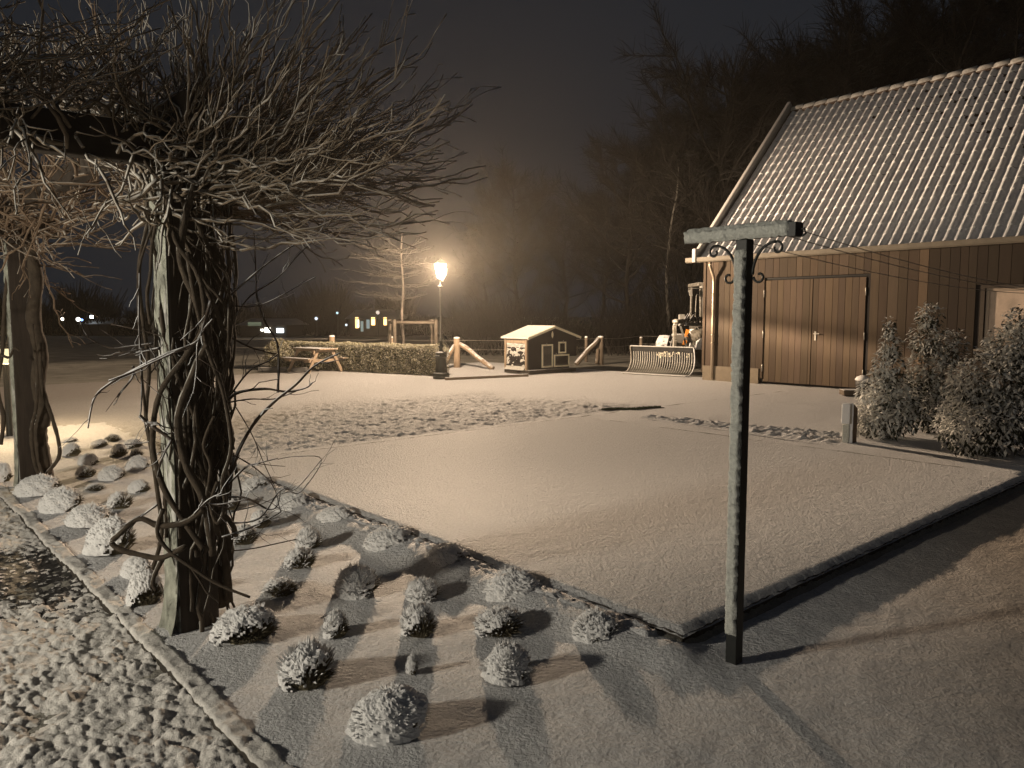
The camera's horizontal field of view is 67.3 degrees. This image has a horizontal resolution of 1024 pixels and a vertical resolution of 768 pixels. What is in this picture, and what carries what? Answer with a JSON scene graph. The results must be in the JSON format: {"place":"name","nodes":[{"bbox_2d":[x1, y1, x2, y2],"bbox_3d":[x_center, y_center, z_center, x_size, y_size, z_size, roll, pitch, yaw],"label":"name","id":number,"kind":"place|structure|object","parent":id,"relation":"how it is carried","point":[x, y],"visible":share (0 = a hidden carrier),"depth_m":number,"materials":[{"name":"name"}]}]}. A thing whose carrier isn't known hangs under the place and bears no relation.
{"place":"outdoors","nodes":[
{"label":"outdoors","id":0,"kind":"place"},
{"bbox_2d":[0,499,249,767],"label":"gravel path","id":1,"kind":"structure","parent":0,"point":[46,669],"depth_m":3.55,"materials":[{"name":"stone"}]},
{"bbox_2d":[0,0,1022,316],"label":"sky","id":2,"kind":"structure","parent":0,"point":[549,60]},
{"bbox_2d":[0,317,1023,767],"bbox_3d":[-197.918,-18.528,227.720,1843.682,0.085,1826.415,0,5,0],"label":"ground","id":3,"kind":"structure","parent":0,"point":[76,363],"depth_m":25.51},
{"bbox_2d":[81,315,134,335],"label":"house","id":4,"kind":"structure","parent":3,"relation":"on","point":[106,326],"depth_m":61.88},
{"bbox_2d":[0,482,294,767],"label":"kerb","id":5,"kind":"structure","parent":3,"relation":"on","point":[254,750],"depth_m":3.83,"materials":[{"name":"snow"},{"name":"stone"}]},
{"bbox_2d":[0,278,500,335],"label":"hedgerow","id":6,"kind":"object","parent":3,"relation":"on","point":[323,306],"visible":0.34,"depth_m":63.15,"materials":[{"name":"brown plant"}]},
{"bbox_2d":[237,318,306,336],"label":"house","id":7,"kind":"structure","parent":3,"relation":"on","point":[281,327],"depth_m":57.90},
{"bbox_2d":[261,338,294,366],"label":"round bush","id":8,"kind":"object","parent":3,"relation":"on","point":[274,361],"visible":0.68,"depth_m":23.32,"materials":[{"name":"green plant"}]},
{"bbox_2d":[0,422,669,767],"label":"flower bed","id":9,"kind":"object","parent":3,"relation":"on","point":[470,709],"visible":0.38,"depth_m":3.99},
{"bbox_2d":[0,462,13,481],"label":"lavender clump","id":10,"kind":"object","parent":9,"relation":"on","point":[5,472],"visible":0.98,"depth_m":7.87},
{"bbox_2d":[10,472,61,496],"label":"lavender clump","id":11,"kind":"object","parent":9,"relation":"on","point":[40,484],"visible":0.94,"depth_m":7.28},
{"bbox_2d":[35,486,85,513],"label":"lavender clump","id":12,"kind":"object","parent":9,"relation":"on","point":[62,499],"visible":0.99,"depth_m":6.68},
{"bbox_2d":[60,436,77,442],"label":"lavender clump","id":13,"kind":"object","parent":9,"relation":"on","point":[71,439],"visible":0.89,"depth_m":9.96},
{"bbox_2d":[62,442,80,456],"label":"lavender clump","id":14,"kind":"object","parent":9,"relation":"on","point":[71,449],"visible":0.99,"depth_m":9.14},
{"bbox_2d":[75,465,96,477],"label":"lavender clump","id":15,"kind":"object","parent":9,"relation":"on","point":[84,471],"visible":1,"depth_m":8.10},
{"bbox_2d":[62,501,111,527],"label":"lavender clump","id":16,"kind":"object","parent":9,"relation":"on","point":[86,515],"visible":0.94,"depth_m":6.19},
{"bbox_2d":[77,453,98,465],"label":"lavender clump","id":17,"kind":"object","parent":9,"relation":"on","point":[87,459],"visible":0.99,"depth_m":8.69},
{"bbox_2d":[84,482,105,491],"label":"lavender clump","id":18,"kind":"object","parent":9,"relation":"on","point":[96,486],"visible":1,"depth_m":7.51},
{"bbox_2d":[89,439,108,448],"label":"lavender clump","id":19,"kind":"object","parent":9,"relation":"on","point":[99,443],"visible":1,"depth_m":9.68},
{"bbox_2d":[82,512,137,555],"bbox_3d":[-2.898,1.085,5.566,0.408,0.292,0.332,-3,1,10],"label":"lavender clump","id":20,"kind":"object","parent":9,"relation":"on","point":[97,540],"visible":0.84,"depth_m":5.47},
{"bbox_2d":[95,464,126,480],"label":"lavender clump","id":21,"kind":"object","parent":9,"relation":"on","point":[113,472],"visible":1,"depth_m":7.97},
{"bbox_2d":[105,434,121,441],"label":"lavender clump","id":22,"kind":"object","parent":9,"relation":"on","point":[112,437],"visible":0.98,"depth_m":10.08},
{"bbox_2d":[0,89,236,635],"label":"pergola","id":23,"kind":"object","parent":9,"relation":"on","point":[178,615],"visible":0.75,"depth_m":4.09,"materials":[{"name":"brown wood"}]},
{"bbox_2d":[0,0,269,475],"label":"climbing vine","id":24,"kind":"object","parent":23,"relation":"attached to","point":[43,415],"visible":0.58,"depth_m":7.14,"materials":[{"name":"brown plant"}]},
{"bbox_2d":[0,0,500,632],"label":"climbing vine","id":25,"kind":"object","parent":23,"relation":"attached to","point":[218,174],"visible":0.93,"depth_m":3.91,"materials":[{"name":"brown plant"}]},
{"bbox_2d":[109,443,128,457],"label":"lavender clump","id":26,"kind":"object","parent":9,"relation":"on","point":[119,450],"visible":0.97,"depth_m":9.14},
{"bbox_2d":[106,490,134,508],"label":"lavender clump","id":27,"kind":"object","parent":9,"relation":"on","point":[120,499],"visible":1,"depth_m":6.79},
{"bbox_2d":[123,438,143,448],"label":"lavender clump","id":28,"kind":"object","parent":9,"relation":"on","point":[129,441],"visible":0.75,"depth_m":9.67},
{"bbox_2d":[119,556,150,579],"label":"lavender clump","id":29,"kind":"object","parent":9,"relation":"on","point":[131,566],"visible":0.77,"depth_m":5.00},
{"bbox_2d":[124,455,149,470],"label":"lavender clump","id":30,"kind":"object","parent":9,"relation":"on","point":[138,463],"visible":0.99,"depth_m":8.46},
{"bbox_2d":[130,448,143,456],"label":"lavender clump","id":31,"kind":"object","parent":9,"relation":"on","point":[134,451],"visible":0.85,"depth_m":9.16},
{"bbox_2d":[127,478,150,493],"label":"lavender clump","id":32,"kind":"object","parent":9,"relation":"on","point":[140,485],"visible":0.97,"depth_m":7.41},
{"bbox_2d":[125,565,163,606],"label":"lavender clump","id":33,"kind":"object","parent":9,"relation":"on","point":[140,591],"visible":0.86,"depth_m":4.51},
{"bbox_2d":[227,493,240,509],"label":"lavender clump","id":34,"kind":"object","parent":9,"relation":"on","point":[234,504],"visible":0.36,"depth_m":6.77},
{"bbox_2d":[209,602,282,646],"bbox_3d":[-1.407,1.263,4.086,0.385,0.189,0.385,0,5,-27],"label":"lavender clump","id":35,"kind":"object","parent":9,"relation":"on","point":[241,624],"visible":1,"depth_m":4.01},
{"bbox_2d":[233,523,259,544],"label":"lavender clump","id":36,"kind":"object","parent":9,"relation":"on","point":[246,540],"visible":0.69,"depth_m":5.72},
{"bbox_2d":[239,474,274,492],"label":"lavender clump","id":37,"kind":"object","parent":9,"relation":"on","point":[252,482],"visible":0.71,"depth_m":7.38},
{"bbox_2d":[249,509,270,528],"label":"lavender clump","id":38,"kind":"object","parent":9,"relation":"on","point":[258,513],"visible":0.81,"depth_m":6.16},
{"bbox_2d":[261,575,299,598],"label":"lavender clump","id":39,"kind":"object","parent":9,"relation":"on","point":[282,586],"visible":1,"depth_m":4.71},
{"bbox_2d":[270,489,313,511],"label":"lavender clump","id":40,"kind":"object","parent":9,"relation":"on","point":[288,497],"visible":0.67,"depth_m":6.69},
{"bbox_2d":[283,544,316,570],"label":"lavender clump","id":41,"kind":"object","parent":9,"relation":"on","point":[297,557],"visible":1,"depth_m":5.19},
{"bbox_2d":[275,634,337,691],"bbox_3d":[-0.954,1.286,3.586,0.289,0.231,0.315,-3,8,-42],"label":"lavender clump","id":42,"kind":"object","parent":9,"relation":"on","point":[306,664],"visible":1,"depth_m":3.52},
{"bbox_2d":[294,524,322,549],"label":"lavender clump","id":43,"kind":"object","parent":9,"relation":"on","point":[308,536],"visible":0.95,"depth_m":5.62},
{"bbox_2d":[320,608,349,640],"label":"lavender clump","id":44,"kind":"object","parent":9,"relation":"on","point":[335,624],"visible":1,"depth_m":4.07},
{"bbox_2d":[316,505,354,522],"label":"lavender clump","id":45,"kind":"object","parent":9,"relation":"on","point":[334,513],"visible":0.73,"depth_m":6.23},
{"bbox_2d":[332,562,383,599],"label":"lavender clump","id":46,"kind":"object","parent":9,"relation":"on","point":[355,581],"visible":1,"depth_m":4.65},
{"bbox_2d":[345,681,431,747],"bbox_3d":[-0.510,1.345,3.188,0.371,0.187,0.310,-6,7,-21],"label":"lavender clump","id":47,"kind":"object","parent":9,"relation":"on","point":[393,714],"visible":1,"depth_m":3.10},
{"bbox_2d":[362,522,417,551],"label":"lavender clump","id":48,"kind":"object","parent":9,"relation":"on","point":[380,538],"visible":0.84,"depth_m":5.58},
{"bbox_2d":[405,651,418,674],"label":"lavender clump","id":49,"kind":"object","parent":9,"relation":"on","point":[411,667],"visible":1,"depth_m":3.66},
{"bbox_2d":[399,600,438,638],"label":"lavender clump","id":50,"kind":"object","parent":9,"relation":"on","point":[417,620],"visible":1,"depth_m":4.07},
{"bbox_2d":[403,575,441,602],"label":"lavender clump","id":51,"kind":"object","parent":9,"relation":"on","point":[424,589],"visible":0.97,"depth_m":4.59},
{"bbox_2d":[427,542,469,566],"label":"lavender clump","id":52,"kind":"object","parent":9,"relation":"on","point":[443,554],"visible":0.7,"depth_m":5.15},
{"bbox_2d":[473,603,528,638],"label":"lavender clump","id":53,"kind":"object","parent":9,"relation":"on","point":[499,621],"visible":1,"depth_m":4.09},
{"bbox_2d":[478,638,533,686],"bbox_3d":[-0.021,1.299,3.635,0.284,0.193,0.251,0,3,-24],"label":"lavender clump","id":54,"kind":"object","parent":9,"relation":"on","point":[505,663],"visible":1,"depth_m":3.57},
{"bbox_2d":[482,565,540,601],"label":"lavender clump","id":55,"kind":"object","parent":9,"relation":"on","point":[506,584],"visible":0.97,"depth_m":4.57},
{"bbox_2d":[570,605,621,643],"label":"lavender clump","id":56,"kind":"object","parent":9,"relation":"on","point":[590,625],"visible":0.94,"depth_m":3.99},
{"bbox_2d":[345,309,405,335],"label":"house","id":57,"kind":"structure","parent":3,"relation":"on","point":[363,322],"depth_m":59.88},
{"bbox_2d":[0,362,811,458],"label":"yard","id":58,"kind":"structure","parent":3,"relation":"on","point":[345,407],"depth_m":14.54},
{"bbox_2d":[3,344,12,435],"bbox_3d":[-6.789,0.124,10.352,0.180,1.321,0.180,0,5,0],"label":"garden lamp","id":59,"kind":"object","parent":58,"relation":"on","point":[7,396],"visible":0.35,"depth_m":10.33,"materials":[{"name":"metal"}]},
{"bbox_2d":[258,367,307,370],"bbox_3d":[-6.667,-0.431,22.380,1.407,0.110,0.220,0,5,3],"label":"plank","id":60,"kind":"object","parent":58,"relation":"on","point":[284,369],"visible":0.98,"depth_m":22.29,"materials":[{"name":"brown wood"}]},
{"bbox_2d":[281,347,346,373],"bbox_3d":[-5.697,-0.698,22.241,1.420,0.696,1.360,5,7,43],"label":"picnic table","id":61,"kind":"object","parent":58,"relation":"on","point":[311,360],"visible":0.9,"depth_m":22.10,"materials":[{"name":"brown wood"}]},
{"bbox_2d":[283,341,449,374],"bbox_3d":[-4.360,-0.781,22.256,5.978,0.914,0.677,3,6,32],"label":"clipped hedge","id":62,"kind":"object","parent":58,"relation":"on","point":[365,357],"visible":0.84,"depth_m":21.67,"materials":[{"name":"green plant"}]},
{"bbox_2d":[325,232,437,348],"bbox_3d":[-4.236,-2.696,24.720,3.411,4.205,3.207,-4,7,-41],"label":"young tree","id":63,"kind":"object","parent":58,"relation":"on","point":[402,286],"visible":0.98,"depth_m":24.38,"materials":[{"name":"brown plant"}]},
{"bbox_2d":[388,319,437,348],"bbox_3d":[-3.182,-1.297,24.613,1.496,1.530,1.285,-1,5,-12],"label":"tree frame","id":64,"kind":"object","parent":58,"relation":"on","point":[433,323],"visible":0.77,"depth_m":24.11,"materials":[{"name":"brown wood"}]},
{"bbox_2d":[433,256,449,378],"bbox_3d":[-1.821,-1.695,19.626,0.430,3.105,0.424,0,5,0],"label":"street lamp","id":65,"kind":"object","parent":58,"relation":"on","point":[440,372],"visible":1,"depth_m":19.60,"materials":[{"name":"metal"}]},
{"bbox_2d":[446,337,494,369],"bbox_3d":[-1.362,-0.902,23.462,1.686,1.046,1.290,0,5,0],"label":"fence post","id":66,"kind":"object","parent":58,"relation":"on","point":[456,346],"visible":0.81,"depth_m":23.81,"materials":[{"name":"brown wood"}]},
{"bbox_2d":[445,374,528,379],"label":"yard kerb","id":67,"kind":"structure","parent":58,"relation":"on","point":[486,376],"depth_m":19.85,"materials":[{"name":"stone"}]},
{"bbox_2d":[501,325,581,373],"bbox_3d":[0.841,-1.020,22.061,2.150,1.320,1.160,-4,7,-41],"label":"hutch","id":68,"kind":"object","parent":58,"relation":"on","point":[534,349],"visible":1,"depth_m":21.60,"materials":[{"name":"black wood"}]},
{"bbox_2d":[541,344,552,367],"bbox_3d":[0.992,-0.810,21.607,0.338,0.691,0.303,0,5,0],"label":"door","id":69,"kind":"structure","parent":68,"relation":"in","point":[546,349],"depth_m":21.60,"materials":[{"name":"white paint"}]},
{"bbox_2d":[554,353,568,366],"bbox_3d":[1.426,-0.693,21.988,0.610,0.391,0.047,-4,7,-41],"label":"low window","id":70,"kind":"structure","parent":68,"relation":"in","point":[560,360],"depth_m":21.99,"materials":[{"name":"white paint"}]},
{"bbox_2d":[558,340,565,352],"bbox_3d":[1.445,-1.063,21.972,0.300,0.371,0.047,-4,7,-41],"label":"window","id":71,"kind":"structure","parent":68,"relation":"in","point":[561,345],"depth_m":21.97,"materials":[{"name":"white paint"}]},
{"bbox_2d":[622,282,702,376],"bbox_3d":[5.328,-1.786,23.435,2.315,2.712,6.630,3,6,29],"label":"loader tractor","id":72,"kind":"object","parent":58,"relation":"on","point":[666,351],"visible":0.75,"depth_m":22.53,"materials":[{"name":"metal"}]},
{"bbox_2d":[229,466,657,636],"bbox_3d":[-1.246,1.131,6.187,0.144,0.152,5.980,-4,7,-41],"label":"edging","id":73,"kind":"object","parent":3,"relation":"on","point":[636,626],"visible":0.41,"depth_m":4.57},
{"bbox_2d":[242,471,676,643],"bbox_3d":[-1.252,1.111,6.200,0.190,0.066,6.250,-4,7,-41],"label":"bed margin","id":74,"kind":"object","parent":3,"relation":"on","point":[571,595],"visible":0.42,"depth_m":4.48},
{"bbox_2d":[447,214,513,321],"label":"bare tree","id":75,"kind":"object","parent":3,"relation":"on","point":[483,275],"visible":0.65,"depth_m":57.77,"materials":[{"name":"brown plant"}]},
{"bbox_2d":[443,139,580,327],"bbox_3d":[0.036,-6.891,39.343,6.962,10.466,6.922,0,5,0],"label":"bare tree","id":76,"kind":"object","parent":3,"relation":"on","point":[504,181],"visible":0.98,"depth_m":38.99,"materials":[{"name":"brown plant"}]},
{"bbox_2d":[507,193,626,328],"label":"bare tree","id":77,"kind":"object","parent":3,"relation":"on","point":[565,293],"visible":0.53,"depth_m":48.95,"materials":[{"name":"brown plant"}]},
{"bbox_2d":[434,213,712,355],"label":"undergrowth","id":78,"kind":"object","parent":3,"relation":"on","point":[491,328],"visible":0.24,"depth_m":33.94,"materials":[{"name":"brown plant"}]},
{"bbox_2d":[574,336,603,365],"bbox_3d":[2.574,-1.084,25.624,1.160,1.026,0.234,-3,6,-30],"label":"fence post","id":79,"kind":"object","parent":3,"relation":"on","point":[599,342],"visible":0.95,"depth_m":25.71,"materials":[{"name":"brown wood"}]},
{"bbox_2d":[118,336,658,349],"bbox_3d":[-0.489,-1.408,26.299,28.707,0.345,4.546,0,5,-3],"label":"wire fence","id":80,"kind":"object","parent":79,"relation":"attached to","point":[419,340],"visible":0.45,"depth_m":25.33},
{"bbox_2d":[551,184,661,326],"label":"bare tree","id":81,"kind":"object","parent":3,"relation":"on","point":[597,245],"visible":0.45,"depth_m":44.61,"materials":[{"name":"brown plant"}]},
{"bbox_2d":[542,101,717,342],"bbox_3d":[5.879,-7.189,37.879,8.563,11.343,8.970,2,5,17],"label":"bare tree","id":82,"kind":"object","parent":3,"relation":"on","point":[606,228],"visible":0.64,"depth_m":36.99,"materials":[{"name":"brown plant"}]},
{"bbox_2d":[239,469,1023,641],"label":"lawn edge","id":83,"kind":"object","parent":3,"relation":"on","point":[704,630],"visible":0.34,"depth_m":4.94,"materials":[{"name":"soil"}]},
{"bbox_2d":[590,135,717,327],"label":"bare tree","id":84,"kind":"object","parent":3,"relation":"on","point":[618,222],"visible":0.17,"depth_m":42.65,"materials":[{"name":"brown plant"}]},
{"bbox_2d":[629,123,722,334],"bbox_3d":[6.994,-6.023,32.730,3.800,9.302,3.095,0,5,0],"label":"birch tree","id":85,"kind":"object","parent":3,"relation":"on","point":[670,224],"visible":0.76,"depth_m":32.52,"materials":[{"name":"brown plant"}]},
{"bbox_2d":[576,74,804,330],"bbox_3d":[8.610,-7.607,35.005,10.550,12.762,10.612,-4,6,-37],"label":"bare tree","id":86,"kind":"object","parent":3,"relation":"on","point":[656,133],"visible":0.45,"depth_m":33.90,"materials":[{"name":"brown plant"}]},
{"bbox_2d":[638,141,750,264],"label":"bare tree","id":87,"kind":"object","parent":3,"relation":"on","point":[698,194],"visible":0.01,"depth_m":47.94,"materials":[{"name":"brown plant"}]},
{"bbox_2d":[579,0,850,275],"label":"bare tree","id":88,"kind":"object","parent":3,"relation":"on","point":[735,83],"visible":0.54,"depth_m":31.90,"materials":[{"name":"brown plant"}]},
{"bbox_2d":[652,63,852,210],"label":"bare tree","id":89,"kind":"object","parent":3,"relation":"on","point":[693,164],"visible":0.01,"depth_m":44.55,"materials":[{"name":"brown plant"}]},
{"bbox_2d":[645,10,915,226],"bbox_3d":[12.768,-8.774,36.371,12.350,14.938,12.422,3,6,31],"label":"bare tree","id":90,"kind":"object","parent":3,"relation":"on","point":[797,83],"visible":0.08,"depth_m":34.62,"materials":[{"name":"brown plant"}]},
{"bbox_2d":[669,0,995,177],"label":"bare tree","id":91,"kind":"object","parent":3,"relation":"on","point":[835,75],"visible":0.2,"depth_m":32.84,"materials":[{"name":"brown plant"}]},
{"bbox_2d":[682,0,1004,207],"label":"bare tree","id":92,"kind":"object","parent":3,"relation":"on","point":[796,64],"depth_m":41.39,"materials":[{"name":"brown plant"}]},
{"bbox_2d":[685,56,1023,393],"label":"barn","id":93,"kind":"structure","parent":3,"relation":"on","point":[928,171],"depth_m":17.01,"materials":[{"name":"brown wood"}]},
{"bbox_2d":[761,279,813,383],"bbox_3d":[6.345,-1.210,17.755,0.081,2.370,1.198,-5,7,-43],"label":"door","id":94,"kind":"structure","parent":93,"relation":"in","point":[787,333],"depth_m":17.71,"materials":[{"name":"brown wood"}]},
{"bbox_2d":[810,277,866,387],"bbox_3d":[7.132,-1.128,16.830,0.100,2.370,1.196,-4,7,-41],"label":"door","id":95,"kind":"structure","parent":93,"relation":"in","point":[839,304],"depth_m":16.83,"materials":[{"name":"brown wood"}]},
{"bbox_2d":[973,284,1023,350],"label":"window","id":96,"kind":"structure","parent":93,"relation":"in","point":[995,304],"depth_m":14.53,"materials":[{"name":"glass"}]},
{"bbox_2d":[706,0,1023,178],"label":"bare tree","id":97,"kind":"object","parent":3,"relation":"on","point":[897,65],"visible":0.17,"depth_m":32.26,"materials":[{"name":"brown plant"}]},
{"bbox_2d":[732,0,1023,156],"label":"bare tree","id":98,"kind":"object","parent":3,"relation":"on","point":[981,7],"visible":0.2,"depth_m":32.16,"materials":[{"name":"brown plant"}]},
{"bbox_2d":[795,0,1022,98],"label":"bare tree","id":99,"kind":"object","parent":3,"relation":"on","point":[833,15],"depth_m":40.08,"materials":[{"name":"brown plant"}]},
{"bbox_2d":[810,0,1023,100],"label":"bare tree","id":100,"kind":"object","parent":3,"relation":"on","point":[932,54],"visible":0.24,"depth_m":30.40,"materials":[{"name":"brown plant"}]},
{"bbox_2d":[229,416,1023,637],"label":"lawn","id":101,"kind":"structure","parent":0,"point":[630,519],"depth_m":6.68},
{"bbox_2d":[438,488,1023,767],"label":"terrace","id":102,"kind":"structure","parent":0,"point":[910,655],"depth_m":3.54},
{"bbox_2d":[684,220,1023,664],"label":"clothes pole","id":103,"kind":"object","parent":102,"relation":"on","point":[743,236],"visible":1,"depth_m":3.65,"materials":[{"name":"metal"}]},
{"bbox_2d":[584,387,1023,475],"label":"planting ground","id":104,"kind":"structure","parent":0,"point":[816,408],"depth_m":11.69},
{"bbox_2d":[598,407,663,409],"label":"bare soil","id":105,"kind":"structure","parent":104,"relation":"on","point":[624,409],"depth_m":13.33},
{"bbox_2d":[601,405,660,409],"bbox_3d":[2.081,0.413,13.315,1.164,0.042,0.239,-2,5,-17],"label":"grass strip","id":106,"kind":"object","parent":105,"relation":"on","point":[630,408],"depth_m":13.26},
{"bbox_2d":[637,414,861,445],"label":"trampled track","id":107,"kind":"structure","parent":104,"relation":"on","point":[820,437],"depth_m":10.64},
{"bbox_2d":[841,403,857,442],"bbox_3d":[4.305,0.525,9.832,0.201,0.575,0.136,-4,7,-41],"label":"stub post","id":108,"kind":"object","parent":104,"relation":"on","point":[849,420],"visible":0.85,"depth_m":9.78,"materials":[{"name":"grey wood"}]},
{"bbox_2d":[853,316,931,441],"bbox_3d":[4.971,-0.058,10.145,1.142,1.678,1.040,0,5,0],"label":"leafy shrub","id":109,"kind":"object","parent":104,"relation":"on","point":[882,397],"visible":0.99,"depth_m":10.05,"materials":[{"name":"green plant"}]},
{"bbox_2d":[894,302,972,433],"bbox_3d":[5.825,-0.196,10.563,1.149,1.883,0.839,0,5,0],"label":"leafy shrub","id":110,"kind":"object","parent":104,"relation":"on","point":[931,386],"visible":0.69,"depth_m":10.52,"materials":[{"name":"green plant"}]},
{"bbox_2d":[930,304,1023,459],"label":"leafy shrub","id":111,"kind":"object","parent":104,"relation":"on","point":[996,403],"visible":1,"depth_m":8.77,"materials":[{"name":"green plant"}]},
{"bbox_2d":[839,389,872,396],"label":"timber block","id":112,"kind":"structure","parent":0,"point":[847,392],"depth_m":15.33,"materials":[{"name":"brown wood"}]},
{"bbox_2d":[855,375,869,389],"bbox_3d":[7.048,-0.036,15.449,0.300,0.286,0.300,0,5,0],"label":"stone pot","id":113,"kind":"object","parent":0,"point":[860,378],"visible":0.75,"depth_m":15.37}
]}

